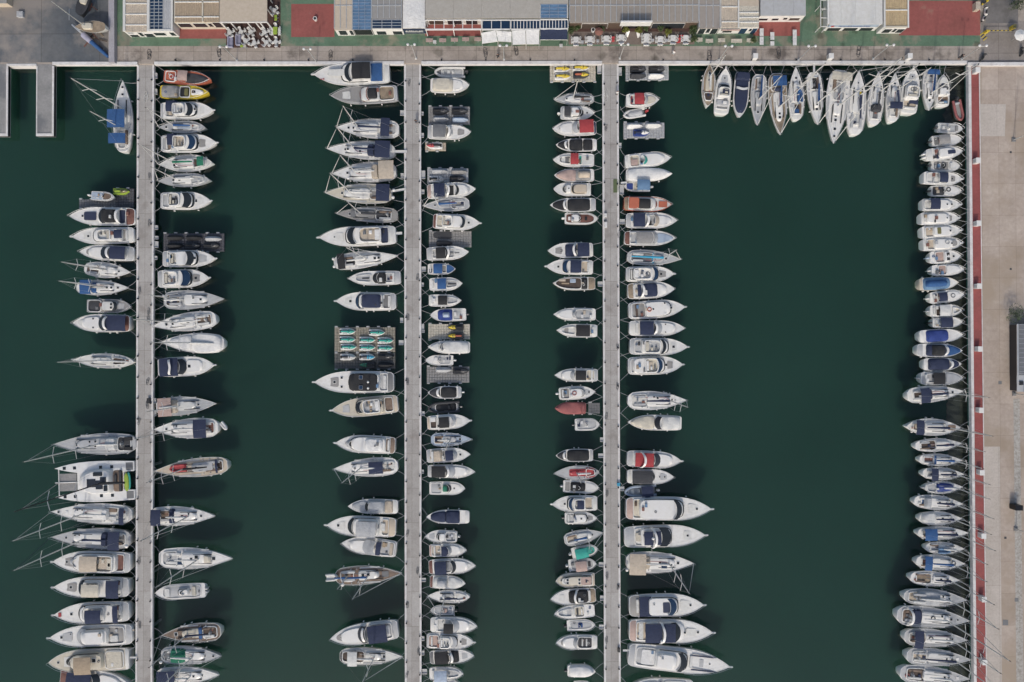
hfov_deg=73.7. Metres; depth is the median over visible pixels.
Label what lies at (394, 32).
window
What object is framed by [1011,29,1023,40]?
parasol
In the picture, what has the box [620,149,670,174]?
sport cruiser
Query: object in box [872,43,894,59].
street lamp
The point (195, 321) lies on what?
sailboat
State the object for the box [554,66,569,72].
jet ski
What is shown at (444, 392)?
covered boat
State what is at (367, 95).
sport cruiser
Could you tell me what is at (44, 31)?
hardstand
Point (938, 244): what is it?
fishing boat
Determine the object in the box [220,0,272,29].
terrace canopy
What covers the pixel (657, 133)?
floating dock
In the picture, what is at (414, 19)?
shop
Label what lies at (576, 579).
fishing boat
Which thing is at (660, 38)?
table
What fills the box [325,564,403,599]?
sailboat
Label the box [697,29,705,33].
window
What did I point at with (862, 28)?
window
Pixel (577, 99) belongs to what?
sailboat
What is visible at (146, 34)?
window
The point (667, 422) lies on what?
covered boat
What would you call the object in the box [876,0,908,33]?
annex
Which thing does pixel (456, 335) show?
jet ski
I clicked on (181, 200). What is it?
motor yacht
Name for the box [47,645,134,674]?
motor yacht
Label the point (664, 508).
motor yacht
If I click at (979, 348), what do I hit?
service pillar
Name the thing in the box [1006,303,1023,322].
shrub
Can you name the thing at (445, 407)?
inflatable boat
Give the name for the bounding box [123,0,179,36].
restaurant
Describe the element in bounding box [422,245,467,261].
sport cruiser
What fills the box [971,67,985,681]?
path
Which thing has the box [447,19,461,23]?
window
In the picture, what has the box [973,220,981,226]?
service pillar
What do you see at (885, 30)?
window
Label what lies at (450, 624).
sport cruiser
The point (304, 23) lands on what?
red pavement
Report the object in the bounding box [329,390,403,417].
motor yacht
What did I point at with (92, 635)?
motor yacht
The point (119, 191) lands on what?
jet ski
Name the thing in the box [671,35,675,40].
table
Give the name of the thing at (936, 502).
sailboat
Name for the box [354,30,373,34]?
window
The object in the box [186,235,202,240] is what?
jet ski
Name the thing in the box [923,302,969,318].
cabin boat
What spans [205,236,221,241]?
jet ski
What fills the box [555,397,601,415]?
covered boat
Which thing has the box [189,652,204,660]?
side window
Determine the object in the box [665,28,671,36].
potted shrub
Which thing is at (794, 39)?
table
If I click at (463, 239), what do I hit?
floating dock
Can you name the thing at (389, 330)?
floating dock
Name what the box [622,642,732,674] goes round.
motor yacht
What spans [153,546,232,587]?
sailboat
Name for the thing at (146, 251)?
pier
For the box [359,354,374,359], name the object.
jet ski
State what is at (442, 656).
sport cruiser
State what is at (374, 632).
sport cruiser
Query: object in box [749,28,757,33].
window
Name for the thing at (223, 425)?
inflatable boat
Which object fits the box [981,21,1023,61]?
road
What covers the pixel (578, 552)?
open boat
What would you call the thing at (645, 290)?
sport cruiser
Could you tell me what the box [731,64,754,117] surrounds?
covered boat
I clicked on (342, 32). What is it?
window
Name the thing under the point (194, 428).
sailboat
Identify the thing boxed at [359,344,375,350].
jet ski
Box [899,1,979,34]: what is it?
red pavement
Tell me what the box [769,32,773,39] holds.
table
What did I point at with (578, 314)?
cabin boat
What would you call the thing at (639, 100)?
cabin boat
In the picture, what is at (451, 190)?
sport cruiser
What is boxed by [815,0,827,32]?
side trellis
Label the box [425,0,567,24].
restaurant
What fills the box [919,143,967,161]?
cabin boat
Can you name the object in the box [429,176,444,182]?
jet ski
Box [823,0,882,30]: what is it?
hall
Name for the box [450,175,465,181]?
jet ski
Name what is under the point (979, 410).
service pillar
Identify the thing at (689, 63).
kerb
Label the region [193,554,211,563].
side window
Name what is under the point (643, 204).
sport cruiser
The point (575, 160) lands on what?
cabin boat
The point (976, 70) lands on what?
service pillar
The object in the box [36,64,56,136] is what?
boat lift pier
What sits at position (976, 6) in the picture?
cabinet
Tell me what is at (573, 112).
cabin boat
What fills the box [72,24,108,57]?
wrapped mast
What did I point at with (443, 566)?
sport cruiser
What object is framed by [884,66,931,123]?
sailboat
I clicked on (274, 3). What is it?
terrace floor
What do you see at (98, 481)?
catamaran
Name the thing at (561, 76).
jet ski
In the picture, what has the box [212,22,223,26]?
window
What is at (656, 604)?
motor yacht
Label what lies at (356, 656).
sailboat
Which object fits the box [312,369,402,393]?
motor yacht
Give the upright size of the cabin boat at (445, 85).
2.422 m
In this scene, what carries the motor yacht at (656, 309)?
on the water
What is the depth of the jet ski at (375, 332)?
127.42 m
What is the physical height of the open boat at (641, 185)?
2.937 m
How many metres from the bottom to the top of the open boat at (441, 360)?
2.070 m
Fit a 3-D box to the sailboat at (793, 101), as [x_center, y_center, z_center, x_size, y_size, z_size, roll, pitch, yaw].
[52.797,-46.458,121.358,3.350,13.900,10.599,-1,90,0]
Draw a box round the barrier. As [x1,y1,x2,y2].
[983,30,1013,33]
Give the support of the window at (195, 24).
in the restaurant at (196, 14)
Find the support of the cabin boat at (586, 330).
on the water
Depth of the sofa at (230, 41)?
126.92 m
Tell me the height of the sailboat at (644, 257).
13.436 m
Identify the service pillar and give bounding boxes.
[751,53,757,60]
[826,53,833,60]
[905,53,912,60]
[972,67,980,73]
[972,158,980,163]
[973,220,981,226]
[973,283,981,288]
[974,346,982,351]
[975,407,983,412]
[976,469,984,474]
[978,532,985,538]
[978,595,986,601]
[979,657,986,664]
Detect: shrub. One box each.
[568,26,574,34]
[622,26,629,32]
[635,26,642,32]
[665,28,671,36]
[689,25,697,33]
[689,34,697,41]
[751,35,756,42]
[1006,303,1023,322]
[1008,0,1023,9]
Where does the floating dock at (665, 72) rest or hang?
on the water
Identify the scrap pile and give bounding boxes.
[84,32,106,46]
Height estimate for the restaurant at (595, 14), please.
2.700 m
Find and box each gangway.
[391,188,405,192]
[394,150,406,152]
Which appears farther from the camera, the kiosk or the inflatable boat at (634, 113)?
the inflatable boat at (634, 113)
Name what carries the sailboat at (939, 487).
on the water
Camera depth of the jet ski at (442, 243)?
127.27 m
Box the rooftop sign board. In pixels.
[620,20,652,25]
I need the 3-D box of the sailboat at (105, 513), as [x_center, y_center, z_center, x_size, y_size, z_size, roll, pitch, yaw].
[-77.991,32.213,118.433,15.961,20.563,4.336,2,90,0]
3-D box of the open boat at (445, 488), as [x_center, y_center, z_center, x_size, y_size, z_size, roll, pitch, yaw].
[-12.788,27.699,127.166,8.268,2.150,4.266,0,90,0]
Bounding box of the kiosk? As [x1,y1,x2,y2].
[1009,324,1023,391]
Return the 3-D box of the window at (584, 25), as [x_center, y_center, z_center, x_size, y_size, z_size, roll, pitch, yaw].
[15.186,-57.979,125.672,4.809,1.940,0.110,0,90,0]
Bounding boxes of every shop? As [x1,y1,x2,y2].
[334,0,355,35]
[352,0,373,34]
[371,0,403,34]
[403,0,426,33]
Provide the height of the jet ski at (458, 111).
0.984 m
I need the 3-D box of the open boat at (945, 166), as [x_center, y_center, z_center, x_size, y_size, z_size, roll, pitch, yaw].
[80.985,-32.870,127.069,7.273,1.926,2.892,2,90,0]
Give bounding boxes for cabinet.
[972,1,980,11]
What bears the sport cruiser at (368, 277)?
on the water
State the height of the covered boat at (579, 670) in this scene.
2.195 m
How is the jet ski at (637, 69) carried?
on the floating dock at (665, 72)
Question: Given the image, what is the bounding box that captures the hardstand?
[0,0,107,61]
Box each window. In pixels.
[73,508,92,517]
[117,100,126,115]
[143,33,155,36]
[153,32,166,34]
[177,23,192,26]
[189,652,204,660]
[191,295,206,303]
[192,23,208,26]
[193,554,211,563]
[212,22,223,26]
[338,30,347,34]
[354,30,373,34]
[366,570,383,579]
[376,31,386,34]
[392,31,402,34]
[428,19,443,23]
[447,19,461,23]
[465,19,477,23]
[581,23,607,28]
[621,26,640,28]
[651,23,684,27]
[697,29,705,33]
[709,29,717,33]
[737,28,747,33]
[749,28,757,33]
[825,27,841,30]
[831,104,842,122]
[841,27,858,30]
[858,27,873,30]
[881,29,892,32]
[894,29,904,32]
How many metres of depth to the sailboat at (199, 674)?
126.61 m
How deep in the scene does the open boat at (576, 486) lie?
126.79 m
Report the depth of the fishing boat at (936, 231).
126.16 m
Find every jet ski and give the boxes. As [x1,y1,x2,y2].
[113,188,129,194]
[167,235,183,240]
[167,243,183,248]
[185,242,200,248]
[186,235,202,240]
[203,242,219,248]
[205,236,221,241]
[339,328,355,334]
[339,336,355,342]
[340,343,356,349]
[340,354,355,359]
[359,337,374,342]
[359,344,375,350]
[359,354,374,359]
[360,362,375,367]
[369,329,384,335]
[377,337,393,343]
[377,345,392,350]
[378,353,393,359]
[378,362,393,367]
[426,142,442,148]
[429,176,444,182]
[432,169,447,173]
[433,108,448,114]
[433,116,449,121]
[436,240,452,245]
[436,367,451,371]
[448,324,463,330]
[448,332,463,338]
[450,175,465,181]
[451,169,466,174]
[452,108,467,114]
[452,117,467,122]
[453,367,468,373]
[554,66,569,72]
[554,73,570,79]
[572,65,588,71]
[573,71,588,78]
[627,123,642,128]
[630,66,645,72]
[630,73,645,78]
[633,130,648,136]
[645,123,661,128]
[648,66,664,72]
[648,73,663,78]
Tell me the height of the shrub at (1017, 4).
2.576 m
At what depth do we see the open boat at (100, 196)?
127.58 m
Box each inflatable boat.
[219,421,227,429]
[422,66,467,77]
[422,401,462,414]
[620,107,648,118]
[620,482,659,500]
[952,96,963,120]
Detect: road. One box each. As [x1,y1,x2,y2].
[980,66,1023,681]
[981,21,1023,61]
[986,0,1017,22]
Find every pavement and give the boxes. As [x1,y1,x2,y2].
[117,0,979,45]
[179,28,225,38]
[291,4,333,36]
[425,24,481,35]
[753,22,799,35]
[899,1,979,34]
[980,104,1005,135]
[984,447,1001,681]
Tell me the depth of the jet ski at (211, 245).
127.79 m
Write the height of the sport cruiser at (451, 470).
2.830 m
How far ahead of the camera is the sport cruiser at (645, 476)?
126.08 m
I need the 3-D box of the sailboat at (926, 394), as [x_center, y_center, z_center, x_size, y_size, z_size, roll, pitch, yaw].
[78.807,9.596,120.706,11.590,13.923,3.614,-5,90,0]
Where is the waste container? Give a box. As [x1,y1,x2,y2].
[1009,503,1022,510]
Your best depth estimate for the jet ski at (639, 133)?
127.33 m
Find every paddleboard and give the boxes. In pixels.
[124,473,128,490]
[127,472,130,488]
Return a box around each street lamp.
[218,45,237,60]
[499,44,507,59]
[619,43,629,58]
[797,45,816,60]
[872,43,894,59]
[961,44,987,59]
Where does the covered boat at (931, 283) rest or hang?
on the water
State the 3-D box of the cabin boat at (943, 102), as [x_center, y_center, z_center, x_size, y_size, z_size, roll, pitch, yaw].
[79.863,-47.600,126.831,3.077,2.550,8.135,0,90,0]
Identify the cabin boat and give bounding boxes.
[154,82,209,100]
[155,67,211,85]
[421,75,469,95]
[421,260,455,277]
[421,291,460,307]
[421,528,460,542]
[422,662,463,681]
[422,674,459,681]
[423,276,462,293]
[553,150,602,168]
[553,273,602,291]
[553,306,602,323]
[554,599,603,619]
[555,384,601,400]
[557,105,600,119]
[557,322,600,338]
[561,511,602,524]
[620,93,658,108]
[915,370,970,386]
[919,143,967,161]
[923,250,967,264]
[923,289,967,304]
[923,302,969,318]
[925,261,968,276]
[926,315,969,328]
[933,64,949,108]
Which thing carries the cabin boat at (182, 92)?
on the water
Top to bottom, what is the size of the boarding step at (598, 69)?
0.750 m
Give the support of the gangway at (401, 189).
on the sailboat at (367, 193)
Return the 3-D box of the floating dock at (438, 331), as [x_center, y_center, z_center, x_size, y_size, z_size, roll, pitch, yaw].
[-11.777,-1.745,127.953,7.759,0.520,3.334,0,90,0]
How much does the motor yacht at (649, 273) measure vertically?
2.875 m
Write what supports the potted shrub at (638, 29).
on the terrace paving
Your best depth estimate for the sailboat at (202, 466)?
126.97 m
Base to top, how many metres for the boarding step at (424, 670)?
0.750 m
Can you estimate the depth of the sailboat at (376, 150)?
126.94 m
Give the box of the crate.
[16,11,24,17]
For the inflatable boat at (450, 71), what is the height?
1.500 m
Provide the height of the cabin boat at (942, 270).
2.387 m
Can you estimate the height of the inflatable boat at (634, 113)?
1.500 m
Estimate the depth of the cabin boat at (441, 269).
126.83 m
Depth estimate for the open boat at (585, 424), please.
126.97 m
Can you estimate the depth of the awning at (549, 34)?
124.55 m
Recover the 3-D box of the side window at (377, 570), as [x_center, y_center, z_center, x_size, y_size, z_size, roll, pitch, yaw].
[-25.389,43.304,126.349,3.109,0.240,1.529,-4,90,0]
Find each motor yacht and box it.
[46,619,135,647]
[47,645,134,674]
[50,550,135,575]
[50,574,135,600]
[51,595,135,625]
[69,225,136,244]
[154,97,214,122]
[154,132,218,154]
[154,188,212,211]
[154,249,217,270]
[154,268,210,288]
[311,62,402,85]
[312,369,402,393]
[316,224,402,247]
[324,514,403,537]
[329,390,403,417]
[334,291,403,314]
[334,434,402,454]
[421,209,480,231]
[421,413,471,435]
[421,630,475,652]
[544,256,601,275]
[550,493,603,511]
[620,353,684,380]
[621,265,675,282]
[621,299,686,319]
[621,496,713,520]
[621,591,705,617]
[622,333,688,355]
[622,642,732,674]
[714,65,731,116]
[899,66,920,115]
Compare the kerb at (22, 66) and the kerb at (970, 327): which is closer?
the kerb at (970, 327)
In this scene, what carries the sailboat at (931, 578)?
on the water
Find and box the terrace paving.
[569,32,693,43]
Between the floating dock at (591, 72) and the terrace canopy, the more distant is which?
the floating dock at (591, 72)
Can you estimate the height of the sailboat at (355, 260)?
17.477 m
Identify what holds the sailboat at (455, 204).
on the water
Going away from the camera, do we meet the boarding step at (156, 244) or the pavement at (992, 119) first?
the pavement at (992, 119)
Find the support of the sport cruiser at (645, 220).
on the water
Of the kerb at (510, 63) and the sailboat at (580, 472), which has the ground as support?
the kerb at (510, 63)
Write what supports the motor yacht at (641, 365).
on the water
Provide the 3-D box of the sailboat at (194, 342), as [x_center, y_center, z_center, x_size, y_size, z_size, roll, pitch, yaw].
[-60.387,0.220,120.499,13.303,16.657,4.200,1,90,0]
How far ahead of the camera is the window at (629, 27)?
126.14 m
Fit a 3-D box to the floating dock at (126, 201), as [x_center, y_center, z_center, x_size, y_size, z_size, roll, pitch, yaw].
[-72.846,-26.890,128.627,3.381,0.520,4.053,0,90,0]
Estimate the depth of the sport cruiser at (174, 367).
126.69 m
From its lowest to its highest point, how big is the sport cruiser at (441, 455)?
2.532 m
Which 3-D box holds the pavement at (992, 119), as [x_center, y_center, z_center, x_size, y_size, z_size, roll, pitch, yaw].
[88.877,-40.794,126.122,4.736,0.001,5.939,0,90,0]
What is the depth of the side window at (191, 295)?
127.00 m
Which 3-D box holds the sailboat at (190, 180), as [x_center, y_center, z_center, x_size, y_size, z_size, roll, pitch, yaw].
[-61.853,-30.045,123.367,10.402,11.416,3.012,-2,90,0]
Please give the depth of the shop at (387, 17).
124.34 m
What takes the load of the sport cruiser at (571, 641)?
on the water
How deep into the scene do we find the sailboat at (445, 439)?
126.85 m
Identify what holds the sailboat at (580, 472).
on the water
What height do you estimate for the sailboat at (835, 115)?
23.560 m
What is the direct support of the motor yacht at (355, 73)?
on the water
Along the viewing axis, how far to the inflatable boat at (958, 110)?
127.13 m
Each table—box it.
[587,36,591,41]
[604,36,608,41]
[619,34,623,40]
[644,33,648,42]
[658,36,662,41]
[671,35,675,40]
[683,35,687,40]
[731,39,741,43]
[759,28,763,35]
[759,37,763,44]
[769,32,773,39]
[792,30,796,44]
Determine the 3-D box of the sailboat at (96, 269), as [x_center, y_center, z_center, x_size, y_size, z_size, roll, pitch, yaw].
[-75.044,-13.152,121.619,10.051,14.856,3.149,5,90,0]
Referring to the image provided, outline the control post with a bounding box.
[1009,24,1016,29]
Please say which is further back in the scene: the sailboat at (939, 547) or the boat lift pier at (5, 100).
the boat lift pier at (5, 100)
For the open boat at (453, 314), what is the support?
on the water
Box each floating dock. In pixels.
[79,198,115,208]
[116,187,134,207]
[163,232,224,252]
[335,326,395,352]
[335,352,395,369]
[425,141,445,151]
[427,167,467,183]
[427,365,468,383]
[428,105,469,125]
[428,323,469,340]
[429,230,471,247]
[550,66,595,82]
[588,402,599,414]
[623,121,663,138]
[625,66,668,80]
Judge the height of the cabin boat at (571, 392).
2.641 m
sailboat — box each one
[10,503,135,541]
[11,526,135,571]
[21,431,136,462]
[51,1,109,38]
[56,278,135,296]
[57,352,135,368]
[59,259,135,277]
[70,77,134,153]
[75,0,96,17]
[131,310,219,331]
[136,416,221,442]
[139,144,214,172]
[139,504,214,541]
[145,107,207,133]
[146,456,230,483]
[147,395,216,416]
[148,620,223,667]
[149,289,223,310]
[149,332,227,353]
[150,166,211,188]
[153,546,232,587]
[153,644,221,681]
[154,665,219,681]
[324,173,403,205]
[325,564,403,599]
[326,126,401,161]
[331,154,402,182]
[332,246,403,270]
[334,456,404,482]
[335,202,400,224]
[336,105,403,140]
[340,645,404,681]
[421,192,469,212]
[421,589,469,617]
[422,431,471,447]
[553,80,601,105]
[553,464,602,483]
[564,528,603,550]
[620,247,680,265]
[620,391,688,413]
[622,549,695,593]
[701,55,725,108]
[749,65,782,124]
[767,65,816,134]
[787,62,825,121]
[804,65,857,124]
[824,57,902,143]
[846,62,904,136]
[866,63,920,127]
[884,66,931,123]
[892,603,1010,661]
[895,664,971,681]
[899,586,997,628]
[900,627,1001,673]
[902,417,990,437]
[902,646,985,681]
[903,385,989,403]
[906,570,994,604]
[910,493,993,518]
[911,436,984,452]
[912,553,986,581]
[913,525,996,551]
[915,452,983,468]
[915,510,991,534]
[918,466,989,484]
[919,480,990,499]
[920,63,978,110]
[922,540,987,564]
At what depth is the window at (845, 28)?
125.60 m
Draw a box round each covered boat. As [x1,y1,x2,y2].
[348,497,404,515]
[421,340,469,354]
[422,508,469,523]
[422,572,465,588]
[424,385,464,399]
[550,193,602,214]
[554,168,600,182]
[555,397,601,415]
[556,136,601,153]
[556,447,600,461]
[564,662,602,677]
[620,413,681,430]
[621,164,671,184]
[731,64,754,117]
[912,343,968,357]
[914,328,967,343]
[915,276,968,291]
[919,357,969,372]
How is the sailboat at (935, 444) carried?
on the water
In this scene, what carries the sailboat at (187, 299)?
on the water
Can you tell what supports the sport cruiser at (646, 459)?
on the water
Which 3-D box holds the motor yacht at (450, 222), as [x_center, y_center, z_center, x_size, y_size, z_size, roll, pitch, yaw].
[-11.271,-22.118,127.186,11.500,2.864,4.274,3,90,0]
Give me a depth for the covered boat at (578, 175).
126.52 m
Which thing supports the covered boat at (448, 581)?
on the water
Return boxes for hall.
[759,0,805,21]
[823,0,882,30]
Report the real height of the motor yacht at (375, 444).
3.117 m
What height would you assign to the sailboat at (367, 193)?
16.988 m
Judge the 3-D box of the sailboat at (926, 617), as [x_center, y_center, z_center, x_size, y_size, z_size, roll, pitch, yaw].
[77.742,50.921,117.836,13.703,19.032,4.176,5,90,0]
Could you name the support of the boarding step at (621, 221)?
attached to the pier at (611, 408)
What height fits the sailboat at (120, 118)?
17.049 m
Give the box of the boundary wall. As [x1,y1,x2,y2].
[108,0,116,63]
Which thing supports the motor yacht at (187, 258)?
on the water
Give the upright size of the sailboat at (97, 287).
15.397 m
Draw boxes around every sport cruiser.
[60,671,133,681]
[67,207,136,226]
[71,313,134,333]
[77,244,135,262]
[153,355,215,380]
[329,81,403,105]
[330,614,403,645]
[340,535,404,560]
[348,267,403,286]
[421,463,474,478]
[421,556,475,576]
[421,614,477,633]
[421,644,473,665]
[422,124,470,143]
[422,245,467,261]
[422,446,470,464]
[422,541,466,559]
[424,182,474,199]
[547,242,601,260]
[551,584,603,605]
[552,119,599,137]
[554,366,602,382]
[556,631,603,654]
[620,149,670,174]
[620,212,677,230]
[620,226,674,246]
[620,281,673,299]
[620,319,685,339]
[620,449,682,467]
[621,195,672,212]
[621,522,707,548]
[621,675,692,681]
[622,465,673,485]
[623,616,715,643]
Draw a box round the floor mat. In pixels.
[613,179,616,192]
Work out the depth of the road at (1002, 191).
125.87 m
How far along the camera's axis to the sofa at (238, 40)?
126.91 m
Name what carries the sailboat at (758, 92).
on the water
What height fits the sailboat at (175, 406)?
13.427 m
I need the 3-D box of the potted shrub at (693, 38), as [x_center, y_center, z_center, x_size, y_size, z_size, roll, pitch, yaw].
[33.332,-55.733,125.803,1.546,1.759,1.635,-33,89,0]
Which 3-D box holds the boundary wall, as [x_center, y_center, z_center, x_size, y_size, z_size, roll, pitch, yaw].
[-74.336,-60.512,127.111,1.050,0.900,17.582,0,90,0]
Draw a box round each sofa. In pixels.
[227,36,233,47]
[235,34,241,45]
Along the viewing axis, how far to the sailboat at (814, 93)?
126.72 m
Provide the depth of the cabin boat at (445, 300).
126.90 m
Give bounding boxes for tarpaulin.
[433,232,451,238]
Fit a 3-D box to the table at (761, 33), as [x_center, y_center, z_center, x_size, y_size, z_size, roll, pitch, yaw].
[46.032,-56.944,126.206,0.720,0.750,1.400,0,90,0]
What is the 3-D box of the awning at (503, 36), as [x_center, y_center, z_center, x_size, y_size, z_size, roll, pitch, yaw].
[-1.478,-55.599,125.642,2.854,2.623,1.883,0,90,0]
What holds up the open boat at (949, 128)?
on the water
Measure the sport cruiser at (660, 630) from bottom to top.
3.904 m
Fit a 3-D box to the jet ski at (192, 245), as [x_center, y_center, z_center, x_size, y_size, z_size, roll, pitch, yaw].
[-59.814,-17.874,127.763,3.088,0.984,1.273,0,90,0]
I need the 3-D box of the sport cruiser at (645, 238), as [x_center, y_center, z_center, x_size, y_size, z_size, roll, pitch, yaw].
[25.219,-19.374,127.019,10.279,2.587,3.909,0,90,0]
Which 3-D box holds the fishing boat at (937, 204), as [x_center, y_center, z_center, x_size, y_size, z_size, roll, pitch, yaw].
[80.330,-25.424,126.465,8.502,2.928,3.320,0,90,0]
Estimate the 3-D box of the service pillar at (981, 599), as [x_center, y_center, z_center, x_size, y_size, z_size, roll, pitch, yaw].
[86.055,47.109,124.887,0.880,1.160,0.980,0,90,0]
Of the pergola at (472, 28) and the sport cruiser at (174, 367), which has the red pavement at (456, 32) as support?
the pergola at (472, 28)
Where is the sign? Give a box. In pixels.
[721,29,739,30]
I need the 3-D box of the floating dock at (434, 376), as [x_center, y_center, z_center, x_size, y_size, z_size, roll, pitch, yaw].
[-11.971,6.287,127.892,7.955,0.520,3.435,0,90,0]
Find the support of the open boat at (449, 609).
on the water
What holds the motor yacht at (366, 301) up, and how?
on the water
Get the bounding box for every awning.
[482,30,497,47]
[496,31,511,46]
[512,30,525,49]
[526,30,538,47]
[540,29,567,44]
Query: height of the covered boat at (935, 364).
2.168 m
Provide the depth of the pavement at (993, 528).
125.49 m
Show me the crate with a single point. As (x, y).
(20, 14)
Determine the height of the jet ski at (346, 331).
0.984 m
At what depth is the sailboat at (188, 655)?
126.63 m
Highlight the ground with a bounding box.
[0,0,1023,64]
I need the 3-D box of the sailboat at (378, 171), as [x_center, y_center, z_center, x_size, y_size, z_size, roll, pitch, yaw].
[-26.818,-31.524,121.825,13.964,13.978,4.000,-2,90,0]
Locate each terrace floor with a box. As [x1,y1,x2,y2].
[226,16,280,47]
[267,0,280,15]
[574,28,689,31]
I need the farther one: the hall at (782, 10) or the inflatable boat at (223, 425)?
the inflatable boat at (223, 425)
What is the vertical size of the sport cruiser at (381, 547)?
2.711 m
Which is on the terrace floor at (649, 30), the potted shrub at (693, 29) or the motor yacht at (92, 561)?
the potted shrub at (693, 29)
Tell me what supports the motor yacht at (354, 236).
on the water
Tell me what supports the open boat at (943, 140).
on the water
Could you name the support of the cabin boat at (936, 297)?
on the water
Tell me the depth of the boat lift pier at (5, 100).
127.62 m
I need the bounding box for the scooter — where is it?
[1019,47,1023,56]
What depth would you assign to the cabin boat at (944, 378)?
125.90 m
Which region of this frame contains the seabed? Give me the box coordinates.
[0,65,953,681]
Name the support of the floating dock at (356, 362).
on the water
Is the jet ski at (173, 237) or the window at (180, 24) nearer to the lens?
the window at (180, 24)
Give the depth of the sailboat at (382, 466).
126.77 m
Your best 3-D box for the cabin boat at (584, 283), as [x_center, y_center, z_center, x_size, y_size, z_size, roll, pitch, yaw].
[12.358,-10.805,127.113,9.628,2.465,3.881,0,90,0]
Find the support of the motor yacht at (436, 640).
on the water
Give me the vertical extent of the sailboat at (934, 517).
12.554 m
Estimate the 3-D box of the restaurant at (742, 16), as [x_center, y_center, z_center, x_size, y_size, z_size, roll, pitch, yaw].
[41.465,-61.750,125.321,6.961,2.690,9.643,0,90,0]
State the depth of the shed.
126.89 m
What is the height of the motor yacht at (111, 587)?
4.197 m
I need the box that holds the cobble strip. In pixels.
[1013,399,1023,681]
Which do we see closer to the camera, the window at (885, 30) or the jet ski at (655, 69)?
the window at (885, 30)
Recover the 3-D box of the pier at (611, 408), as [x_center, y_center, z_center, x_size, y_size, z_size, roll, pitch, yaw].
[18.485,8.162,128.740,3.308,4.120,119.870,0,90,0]
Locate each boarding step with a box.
[154,241,158,247]
[421,171,424,178]
[422,668,426,673]
[597,66,601,73]
[598,281,602,286]
[619,185,623,194]
[619,219,624,223]
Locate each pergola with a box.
[425,19,481,35]
[482,19,510,35]
[511,19,539,35]
[540,19,567,31]
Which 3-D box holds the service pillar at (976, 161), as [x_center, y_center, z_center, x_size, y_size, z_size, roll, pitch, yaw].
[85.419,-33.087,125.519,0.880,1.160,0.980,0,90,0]
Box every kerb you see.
[6,64,36,68]
[52,62,138,65]
[154,61,403,65]
[421,61,601,65]
[618,61,966,65]
[966,62,1023,66]
[966,66,976,681]
[979,72,986,681]
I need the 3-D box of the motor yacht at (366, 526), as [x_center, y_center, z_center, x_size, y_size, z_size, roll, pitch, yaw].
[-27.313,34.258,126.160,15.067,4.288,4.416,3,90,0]
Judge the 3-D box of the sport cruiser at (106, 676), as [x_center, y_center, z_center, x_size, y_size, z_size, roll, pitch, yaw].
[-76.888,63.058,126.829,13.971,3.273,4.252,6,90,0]
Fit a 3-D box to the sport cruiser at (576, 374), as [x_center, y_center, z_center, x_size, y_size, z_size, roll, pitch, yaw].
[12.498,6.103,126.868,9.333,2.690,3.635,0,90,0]
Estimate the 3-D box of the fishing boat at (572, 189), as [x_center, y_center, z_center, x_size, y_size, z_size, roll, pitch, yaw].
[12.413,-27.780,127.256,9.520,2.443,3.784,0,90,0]
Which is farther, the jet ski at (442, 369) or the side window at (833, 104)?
the jet ski at (442, 369)
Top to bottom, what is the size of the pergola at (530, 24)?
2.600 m
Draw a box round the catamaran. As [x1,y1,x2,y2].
[14,460,135,511]
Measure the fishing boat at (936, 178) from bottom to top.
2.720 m
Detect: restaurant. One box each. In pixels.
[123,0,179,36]
[174,0,225,28]
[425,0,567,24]
[569,0,698,28]
[696,0,719,33]
[717,0,758,33]
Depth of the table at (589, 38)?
126.07 m
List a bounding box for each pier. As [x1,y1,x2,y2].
[0,64,10,136]
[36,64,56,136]
[135,65,162,681]
[404,64,422,681]
[601,64,620,681]
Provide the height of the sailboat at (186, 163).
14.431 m
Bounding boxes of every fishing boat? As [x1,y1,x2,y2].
[87,298,135,313]
[553,182,602,200]
[556,571,603,591]
[916,212,966,225]
[917,223,967,238]
[918,195,968,211]
[918,235,968,251]
[919,171,967,186]
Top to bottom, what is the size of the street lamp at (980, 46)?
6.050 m
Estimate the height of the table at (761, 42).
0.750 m
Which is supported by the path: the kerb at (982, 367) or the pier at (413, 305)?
the kerb at (982, 367)
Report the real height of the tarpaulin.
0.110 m
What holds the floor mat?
on the pier at (611, 408)
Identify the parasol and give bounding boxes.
[595,27,602,35]
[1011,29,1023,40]
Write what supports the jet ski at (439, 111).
on the floating dock at (449, 115)
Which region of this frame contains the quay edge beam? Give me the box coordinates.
[965,65,970,681]
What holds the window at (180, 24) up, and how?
in the restaurant at (196, 14)
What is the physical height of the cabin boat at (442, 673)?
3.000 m
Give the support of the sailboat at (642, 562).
on the water
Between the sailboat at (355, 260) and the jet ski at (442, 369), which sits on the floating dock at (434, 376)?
the jet ski at (442, 369)
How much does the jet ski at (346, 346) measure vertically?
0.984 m
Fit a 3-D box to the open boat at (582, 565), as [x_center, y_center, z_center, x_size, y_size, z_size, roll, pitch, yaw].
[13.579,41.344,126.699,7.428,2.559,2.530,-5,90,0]
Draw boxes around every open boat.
[87,191,115,200]
[154,583,209,600]
[421,308,469,323]
[421,355,456,364]
[421,603,457,617]
[422,479,464,495]
[560,480,601,493]
[561,213,602,226]
[564,619,601,631]
[565,558,599,571]
[568,544,603,559]
[572,418,602,430]
[620,177,653,192]
[925,184,966,196]
[926,134,967,146]
[926,157,967,171]
[932,121,966,134]
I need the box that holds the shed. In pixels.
[0,0,12,6]
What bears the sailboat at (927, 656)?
on the water
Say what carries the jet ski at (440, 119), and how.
on the floating dock at (449, 115)
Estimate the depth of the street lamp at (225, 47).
123.32 m
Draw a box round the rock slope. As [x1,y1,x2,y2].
[942,65,969,681]
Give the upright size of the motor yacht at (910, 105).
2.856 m
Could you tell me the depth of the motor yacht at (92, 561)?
126.26 m

